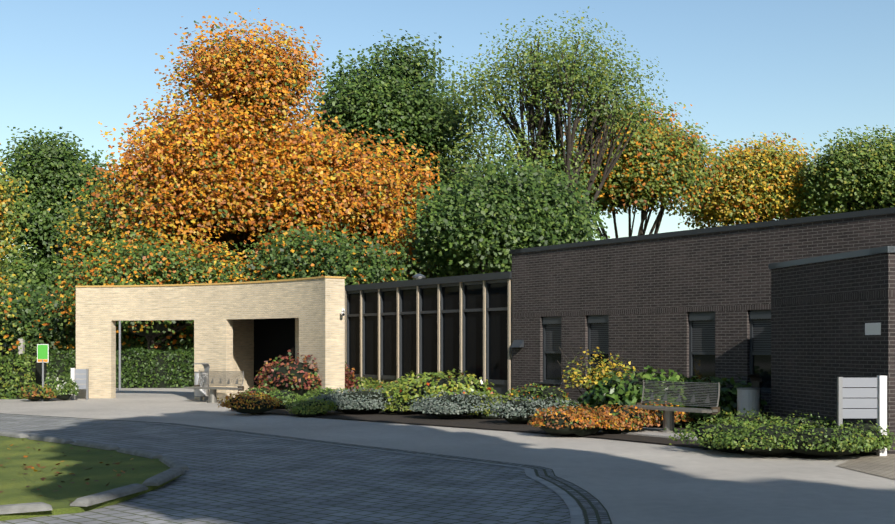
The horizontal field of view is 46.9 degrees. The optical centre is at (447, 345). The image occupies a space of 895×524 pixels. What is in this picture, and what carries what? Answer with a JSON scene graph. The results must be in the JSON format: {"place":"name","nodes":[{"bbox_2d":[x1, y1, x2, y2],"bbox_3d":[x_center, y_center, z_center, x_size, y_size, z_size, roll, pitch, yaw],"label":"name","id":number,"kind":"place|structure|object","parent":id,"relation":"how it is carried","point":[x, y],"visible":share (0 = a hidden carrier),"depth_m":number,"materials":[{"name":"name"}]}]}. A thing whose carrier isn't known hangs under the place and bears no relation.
{"place":"outdoors","nodes":[
{"label":"outdoors","id":0,"kind":"place"},
{"bbox_2d":[0,415,570,523],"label":"paved driveway","id":1,"kind":"structure","parent":0,"point":[230,478],"depth_m":12.16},
{"bbox_2d":[0,436,181,520],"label":"grass patch","id":2,"kind":"object","parent":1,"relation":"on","point":[49,455],"visible":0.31,"depth_m":12.91,"materials":[{"name":"green plant"}]},
{"bbox_2d":[0,439,151,503],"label":"fallen leaves","id":3,"kind":"object","parent":2,"relation":"on","point":[43,478],"depth_m":13.32,"materials":[{"name":"orange plant"}]},
{"bbox_2d":[0,430,188,513],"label":"kerb edging","id":4,"kind":"structure","parent":1,"relation":"on","point":[177,467],"depth_m":12.12,"materials":[{"name":"concrete"}]},
{"bbox_2d":[0,414,583,523],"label":"gutter","id":5,"kind":"object","parent":1,"relation":"on","point":[576,515],"visible":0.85,"depth_m":13.44,"materials":[{"name":"concrete"}]},
{"bbox_2d":[0,413,611,523],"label":"curb","id":6,"kind":"structure","parent":1,"relation":"on","point":[593,509],"depth_m":13.16,"materials":[{"name":"grey concrete"}]},
{"bbox_2d":[0,388,894,523],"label":"sidewalk","id":7,"kind":"structure","parent":0,"point":[629,482],"depth_m":14.71,"materials":[{"name":"grey concrete"}]},
{"bbox_2d":[0,339,24,356],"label":"fence","id":8,"kind":"object","parent":7,"relation":"on","point":[22,345],"visible":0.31,"depth_m":40.44,"materials":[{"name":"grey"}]},
{"bbox_2d":[0,143,31,355],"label":"weeping tree","id":9,"kind":"object","parent":7,"relation":"on","point":[5,235],"visible":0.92,"depth_m":38.39,"materials":[{"name":"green plant"}]},
{"bbox_2d":[0,353,48,399],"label":"hedge","id":10,"kind":"object","parent":7,"relation":"on","point":[17,372],"visible":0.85,"depth_m":32.11,"materials":[{"name":"green plant"}]},
{"bbox_2d":[0,283,73,355],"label":"understorey","id":11,"kind":"object","parent":7,"relation":"on","point":[15,314],"visible":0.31,"depth_m":47.97,"materials":[{"name":"green plant"}]},
{"bbox_2d":[18,384,56,400],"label":"shrub","id":12,"kind":"object","parent":7,"relation":"on","point":[34,393],"visible":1,"depth_m":30.75,"materials":[{"name":"green plant"}]},
{"bbox_2d":[37,344,48,400],"bbox_3d":[-12.144,0.811,30.939,0.340,1.720,0.060,0,0,-1],"label":"sign","id":13,"kind":"object","parent":7,"relation":"on","point":[42,353],"visible":0.85,"depth_m":30.92,"materials":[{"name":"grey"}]},
{"bbox_2d":[40,375,78,399],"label":"white flower shrub","id":14,"kind":"object","parent":7,"relation":"on","point":[62,387],"visible":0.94,"depth_m":31.20,"materials":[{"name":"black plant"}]},
{"bbox_2d":[71,368,88,399],"bbox_3d":[-11.350,1.181,31.820,0.521,0.980,0.110,0,0,-1],"label":"utility box","id":15,"kind":"object","parent":7,"relation":"on","point":[80,377],"visible":0.79,"depth_m":31.81,"materials":[{"name":"white paint"}]},
{"bbox_2d":[3,289,193,359],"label":"understorey","id":16,"kind":"object","parent":7,"relation":"on","point":[174,341],"visible":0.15,"depth_m":46.95,"materials":[{"name":"green plant"}]},
{"bbox_2d":[23,347,193,387],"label":"hedge","id":17,"kind":"object","parent":7,"relation":"on","point":[148,368],"visible":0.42,"depth_m":40.61,"materials":[{"name":"green plant"}]},
{"bbox_2d":[118,321,120,389],"bbox_3d":[-12.270,-0.129,38.587,0.092,3.600,0.092,0,0,22],"label":"lamp post","id":18,"kind":"object","parent":7,"relation":"on","point":[119,372],"visible":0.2,"depth_m":38.56,"materials":[{"name":"grey metal"}]},
{"bbox_2d":[40,223,277,349],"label":"tree behind gate","id":19,"kind":"object","parent":7,"relation":"on","point":[148,331],"visible":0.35,"depth_m":44.29,"materials":[{"name":"green plant"}]},
{"bbox_2d":[194,363,209,400],"bbox_3d":[-7.421,1.098,31.115,0.434,1.145,0.492,0,0,-1],"label":"trash bin","id":20,"kind":"object","parent":7,"relation":"on","point":[202,393],"visible":0.96,"depth_m":30.95,"materials":[{"name":"silver metal"}]},
{"bbox_2d":[76,278,344,402],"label":"entrance wall","id":21,"kind":"structure","parent":7,"relation":"on","point":[314,306],"depth_m":31.43,"materials":[{"name":"beige brick"}]},
{"bbox_2d":[75,276,345,286],"bbox_3d":[-7.182,-1.884,31.029,10.083,0.050,1.435,0,0,29],"label":"roof coping","id":22,"kind":"object","parent":21,"relation":"on","point":[216,283],"visible":0.67,"depth_m":31.33,"materials":[{"name":"beige stone"}]},
{"bbox_2d":[184,370,243,402],"bbox_3d":[-6.821,1.200,30.162,1.900,0.941,0.568,0,0,33],"label":"bench","id":23,"kind":"object","parent":7,"relation":"on","point":[225,378],"visible":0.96,"depth_m":30.10,"materials":[{"name":"silver metal"}]},
{"bbox_2d":[59,219,421,333],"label":"green tree","id":24,"kind":"object","parent":7,"relation":"on","point":[299,256],"visible":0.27,"depth_m":44.35,"materials":[{"name":"green plant"}]},
{"bbox_2d":[217,389,283,413],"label":"orange shrub","id":25,"kind":"object","parent":7,"relation":"on","point":[248,404],"visible":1,"depth_m":24.58,"materials":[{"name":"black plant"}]},
{"bbox_2d":[239,385,280,397],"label":"shrub","id":26,"kind":"object","parent":7,"relation":"on","point":[266,390],"visible":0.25,"depth_m":28.24,"materials":[{"name":"green plant"}]},
{"bbox_2d":[233,318,298,397],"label":"wall","id":27,"kind":"structure","parent":7,"relation":"on","point":[243,344],"depth_m":32.98,"materials":[{"name":"beige brick"}]},
{"bbox_2d":[254,318,294,388],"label":"entrance glazing","id":28,"kind":"structure","parent":27,"relation":"in","point":[273,338],"depth_m":32.80,"materials":[{"name":"black glass"}]},
{"bbox_2d":[254,349,358,398],"bbox_3d":[-4.041,0.894,29.410,2.943,1.588,2.348,0,0,-1],"label":"maroon shrub","id":29,"kind":"object","parent":7,"relation":"on","point":[300,378],"visible":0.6,"depth_m":28.59,"materials":[{"name":"red plant"}]},
{"bbox_2d":[345,291,346,368],"bbox_3d":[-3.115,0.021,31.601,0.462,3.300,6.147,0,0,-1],"label":"downpipe","id":30,"kind":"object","parent":7,"relation":"on","point":[345,328],"depth_m":30.58,"materials":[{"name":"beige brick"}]},
{"bbox_2d":[347,279,507,395],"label":"window frames","id":31,"kind":"structure","parent":7,"relation":"on","point":[500,386],"depth_m":30.93,"materials":[{"name":"black metal"}]},
{"bbox_2d":[412,274,425,278],"bbox_3d":[-0.935,-2.169,33.635,0.460,0.360,0.460,0,0,-1],"label":"roof vent","id":32,"kind":"object","parent":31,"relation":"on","point":[418,276],"visible":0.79,"depth_m":33.48,"materials":[{"name":"silver metal"}]},
{"bbox_2d":[349,282,507,379],"bbox_3d":[-0.794,-0.394,30.989,0.001,2.650,8.055,0,0,-38],"label":"window glass","id":33,"kind":"object","parent":31,"relation":"in","point":[498,339],"visible":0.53,"depth_m":30.54,"materials":[{"name":"black glass"}]},
{"bbox_2d":[345,271,511,290],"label":"roof fascia","id":34,"kind":"structure","parent":31,"relation":"on","point":[452,279],"depth_m":30.25,"materials":[{"name":"black metal"}]},
{"bbox_2d":[346,279,511,395],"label":"concrete fins","id":35,"kind":"object","parent":31,"relation":"attached to","point":[484,331],"visible":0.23,"depth_m":30.12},
{"bbox_2d":[512,213,894,419],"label":"brick block","id":36,"kind":"structure","parent":7,"relation":"on","point":[647,296],"depth_m":23.50,"materials":[{"name":"black brick"}]},
{"bbox_2d":[510,340,523,346],"bbox_3d":[1.836,-0.059,27.318,0.160,0.200,0.380,0,0,-38],"label":"wall light","id":37,"kind":"object","parent":36,"relation":"attached to","point":[517,343],"depth_m":27.28,"materials":[{"name":"grey metal"}]},
{"bbox_2d":[539,310,770,392],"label":"window frames","id":38,"kind":"structure","parent":36,"relation":"attached to","point":[710,315],"depth_m":22.95,"materials":[{"name":"black metal"}]},
{"bbox_2d":[545,319,770,351],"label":"window blind","id":39,"kind":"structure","parent":38,"relation":"in","point":[703,336],"depth_m":22.85,"materials":[{"name":"grey fabric"}]},
{"bbox_2d":[546,353,770,387],"bbox_3d":[4.690,0.163,23.963,0.001,1.425,7.010,0,0,-38],"label":"window glass","id":40,"kind":"object","parent":38,"relation":"in","point":[703,366],"visible":0.25,"depth_m":22.77,"materials":[{"name":"black glass"}]},
{"bbox_2d":[510,207,894,253],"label":"roof coping","id":41,"kind":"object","parent":36,"relation":"on","point":[881,211],"depth_m":22.19,"materials":[{"name":"grey metal"}]},
{"bbox_2d":[771,253,894,453],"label":"brick wing","id":42,"kind":"structure","parent":7,"relation":"on","point":[822,313],"depth_m":17.37,"materials":[{"name":"black brick"}]},
{"bbox_2d":[768,246,894,268],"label":"wing roof","id":43,"kind":"structure","parent":42,"relation":"on","point":[864,252],"depth_m":17.14,"materials":[{"name":"black metal"}]},
{"bbox_2d":[865,323,880,334],"bbox_3d":[6.680,-0.264,16.187,0.006,0.190,0.400,0,0,-12],"label":"wall sign","id":44,"kind":"object","parent":42,"relation":"attached to","point":[872,328],"visible":1,"depth_m":16.18,"materials":[{"name":"white metal"}]},
{"bbox_2d":[0,0,894,261],"label":"sky","id":45,"kind":"structure","parent":0,"point":[805,69],"materials":[{"name":"blue"}]},
{"bbox_2d":[234,407,876,456],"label":"planting bed soil","id":46,"kind":"structure","parent":0,"point":[470,421],"depth_m":21.75,"materials":[{"name":"brown soil"}]},
{"bbox_2d":[265,389,304,408],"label":"green shrub","id":47,"kind":"object","parent":46,"relation":"on","point":[287,397],"visible":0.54,"depth_m":26.67,"materials":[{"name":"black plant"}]},
{"bbox_2d":[285,398,336,416],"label":"green shrub","id":48,"kind":"object","parent":46,"relation":"on","point":[313,407],"visible":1,"depth_m":24.02,"materials":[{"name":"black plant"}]},
{"bbox_2d":[302,386,351,400],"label":"shrub","id":49,"kind":"object","parent":46,"relation":"on","point":[312,393],"visible":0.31,"depth_m":27.14,"materials":[{"name":"green plant"}]},
{"bbox_2d":[307,387,396,413],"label":"lavender shrub","id":50,"kind":"object","parent":46,"relation":"on","point":[365,401],"visible":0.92,"depth_m":24.52,"materials":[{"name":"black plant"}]},
{"bbox_2d":[349,377,384,392],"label":"shrub row","id":51,"kind":"object","parent":46,"relation":"on","point":[365,382],"visible":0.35,"depth_m":31.70,"materials":[{"name":"green plant"}]},
{"bbox_2d":[364,380,408,391],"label":"shrub row","id":52,"kind":"object","parent":46,"relation":"on","point":[379,385],"visible":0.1,"depth_m":30.39,"materials":[{"name":"green plant"}]},
{"bbox_2d":[377,383,397,399],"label":"shrub","id":53,"kind":"object","parent":46,"relation":"on","point":[386,388],"visible":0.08,"depth_m":28.64,"materials":[{"name":"green plant"}]},
{"bbox_2d":[378,398,422,414],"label":"yellow green shrub","id":54,"kind":"object","parent":46,"relation":"on","point":[399,407],"visible":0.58,"depth_m":24.40,"materials":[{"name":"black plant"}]},
{"bbox_2d":[383,369,496,402],"bbox_3d":[-0.189,1.113,25.077,2.808,1.117,2.419,0,0,-1],"label":"shrub","id":55,"kind":"object","parent":46,"relation":"on","point":[405,390],"visible":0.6,"depth_m":24.46,"materials":[{"name":"green plant"}]},
{"bbox_2d":[408,390,501,416],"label":"lavender shrub","id":56,"kind":"object","parent":46,"relation":"on","point":[446,405],"visible":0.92,"depth_m":22.90,"materials":[{"name":"grey plant"}]},
{"bbox_2d":[467,393,518,418],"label":"shrub","id":57,"kind":"object","parent":46,"relation":"on","point":[483,415],"visible":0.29,"depth_m":22.96,"materials":[{"name":"green plant"}]},
{"bbox_2d":[481,395,557,423],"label":"lavender shrub","id":58,"kind":"object","parent":46,"relation":"on","point":[520,411],"visible":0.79,"depth_m":21.41,"materials":[{"name":"grey plant"}]},
{"bbox_2d":[502,383,569,400],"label":"shrub","id":59,"kind":"object","parent":46,"relation":"on","point":[540,392],"visible":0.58,"depth_m":25.26,"materials":[{"name":"green plant"}]},
{"bbox_2d":[532,396,582,413],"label":"shrub","id":60,"kind":"object","parent":46,"relation":"on","point":[557,402],"visible":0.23,"depth_m":21.70,"materials":[{"name":"plant"}]},
{"bbox_2d":[527,403,618,435],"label":"orange shrub","id":61,"kind":"object","parent":46,"relation":"on","point":[582,421],"visible":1,"depth_m":18.64,"materials":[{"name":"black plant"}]},
{"bbox_2d":[557,345,641,395],"bbox_3d":[3.465,0.816,23.298,1.843,1.727,1.233,0,0,-1],"label":"shrub","id":62,"kind":"object","parent":46,"relation":"on","point":[602,371],"visible":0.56,"depth_m":23.15,"materials":[{"name":"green plant"}]},
{"bbox_2d":[594,403,662,433],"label":"orange shrub","id":63,"kind":"object","parent":46,"relation":"on","point":[632,421],"visible":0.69,"depth_m":19.16,"materials":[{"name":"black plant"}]},
{"bbox_2d":[577,365,702,425],"bbox_3d":[4.282,1.091,21.525,3.005,1.358,2.028,0,0,-1],"label":"shrub","id":64,"kind":"object","parent":46,"relation":"on","point":[624,391],"visible":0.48,"depth_m":21.17,"materials":[{"name":"green plant"}]},
{"bbox_2d":[599,427,696,440],"bbox_3d":[4.019,1.641,19.189,1.200,0.060,2.500,0,0,-38],"label":"bench pad","id":65,"kind":"object","parent":46,"relation":"on","point":[652,432],"visible":0.17,"depth_m":18.92,"materials":[{"name":"concrete"}]},
{"bbox_2d":[622,380,719,432],"bbox_3d":[4.181,1.140,19.314,0.570,0.941,1.900,0,0,-38],"label":"bench","id":66,"kind":"object","parent":65,"relation":"on","point":[668,420],"visible":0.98,"depth_m":19.23,"materials":[{"name":"silver metal"}]},
{"bbox_2d":[630,399,694,426],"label":"shrub","id":67,"kind":"object","parent":46,"relation":"on","point":[681,418],"visible":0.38,"depth_m":20.48,"materials":[{"name":"orange plant"}]},
{"bbox_2d":[664,414,761,452],"bbox_3d":[4.322,1.375,16.226,1.771,0.648,1.351,0,0,15],"label":"spreading shrub","id":68,"kind":"object","parent":46,"relation":"on","point":[699,432],"visible":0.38,"depth_m":15.96,"materials":[{"name":"green plant"}]},
{"bbox_2d":[683,376,766,423],"bbox_3d":[5.562,1.147,20.976,1.748,1.056,1.354,0,0,-1],"label":"shrub","id":69,"kind":"object","parent":46,"relation":"on","point":[728,400],"visible":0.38,"depth_m":20.55,"materials":[{"name":"green plant"}]},
{"bbox_2d":[699,408,781,428],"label":"spreading shrub","id":70,"kind":"object","parent":46,"relation":"on","point":[756,417],"visible":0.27,"depth_m":17.98,"materials":[{"name":"green plant"}]},
{"bbox_2d":[737,374,761,415],"bbox_3d":[5.623,1.098,19.206,0.477,1.145,0.424,0,0,-38],"label":"litter bin","id":71,"kind":"object","parent":46,"relation":"on","point":[749,399],"visible":0.71,"depth_m":19.04,"materials":[{"name":"silver metal"}]},
{"bbox_2d":[698,415,823,455],"bbox_3d":[4.945,1.363,15.543,2.272,0.632,1.366,0,0,-1],"label":"spreading shrub","id":72,"kind":"object","parent":46,"relation":"on","point":[753,441],"visible":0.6,"depth_m":15.18,"materials":[{"name":"green plant"}]},
{"bbox_2d":[759,410,833,428],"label":"spreading shrub","id":73,"kind":"object","parent":46,"relation":"on","point":[787,420],"visible":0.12,"depth_m":17.13,"materials":[{"name":"green plant"}]},
{"bbox_2d":[766,420,890,455],"bbox_3d":[5.536,1.361,15.209,1.758,0.549,1.456,0,0,37],"label":"spreading shrub","id":74,"kind":"object","parent":46,"relation":"on","point":[824,441],"visible":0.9,"depth_m":14.92,"materials":[{"name":"green plant"}]},
{"bbox_2d":[827,420,894,452],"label":"spreading shrub","id":75,"kind":"object","parent":46,"relation":"on","point":[872,429],"visible":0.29,"depth_m":15.37,"materials":[{"name":"green plant"}]},
{"bbox_2d":[837,454,894,479],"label":"light paving","id":76,"kind":"structure","parent":0,"point":[877,465],"depth_m":14.40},
{"bbox_2d":[837,376,886,455],"bbox_3d":[6.252,1.061,15.557,0.721,1.220,0.110,0,0,-1],"label":"sign","id":77,"kind":"object","parent":76,"relation":"on","point":[862,397],"visible":0.81,"depth_m":15.54,"materials":[{"name":"white paint"}]},
{"label":"ground","id":78,"kind":"structure","parent":0,"visible":0},
{"bbox_2d":[0,244,69,273],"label":"tree","id":79,"kind":"object","parent":78,"relation":"on","point":[25,255],"depth_m":83.02,"materials":[{"name":"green plant"}]},
{"bbox_2d":[0,282,74,352],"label":"understorey","id":80,"kind":"object","parent":78,"relation":"on","point":[33,314],"visible":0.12,"depth_m":48.28,"materials":[{"name":"green plant"}]},
{"bbox_2d":[0,126,116,300],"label":"green tree","id":81,"kind":"object","parent":78,"relation":"on","point":[49,170],"visible":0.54,"depth_m":59.27,"materials":[{"name":"green plant"}]},
{"bbox_2d":[44,8,439,290],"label":"autumn tree","id":82,"kind":"object","parent":78,"relation":"on","point":[242,164],"visible":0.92,"depth_m":48.37,"materials":[{"name":"orange plant"}]},
{"bbox_2d":[304,29,494,272],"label":"green tree","id":83,"kind":"object","parent":78,"relation":"on","point":[385,99],"visible":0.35,"depth_m":57.04,"materials":[{"name":"green plant"}]},
{"bbox_2d":[405,265,463,279],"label":"understorey","id":84,"kind":"object","parent":78,"relation":"on","point":[426,274],"depth_m":48.16,"materials":[{"name":"green plant"}]},
{"bbox_2d":[410,262,464,277],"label":"tree","id":85,"kind":"object","parent":78,"relation":"on","point":[432,271],"depth_m":82.47,"materials":[{"name":"green plant"}]},
{"bbox_2d":[404,155,611,277],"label":"green tree","id":86,"kind":"object","parent":78,"relation":"on","point":[488,223],"visible":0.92,"depth_m":44.01,"materials":[{"name":"green plant"}]},
{"bbox_2d":[420,6,669,235],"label":"tall airy tree","id":87,"kind":"object","parent":78,"relation":"on","point":[563,80],"visible":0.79,"depth_m":52.67,"materials":[{"name":"green plant"}]},
{"bbox_2d":[552,93,725,238],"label":"yellow green tree","id":88,"kind":"object","parent":78,"relation":"on","point":[646,174],"visible":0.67,"depth_m":61.04,"materials":[{"name":"green plant"}]},
{"bbox_2d":[671,131,830,228],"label":"golden tree","id":89,"kind":"object","parent":78,"relation":"on","point":[757,183],"visible":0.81,"depth_m":66.82,"materials":[{"name":"yellow plant"}]},
{"bbox_2d":[789,125,894,216],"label":"green tree","id":90,"kind":"object","parent":78,"relation":"on","point":[852,177],"visible":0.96,"depth_m":63.05,"materials":[{"name":"green plant"}]}
]}

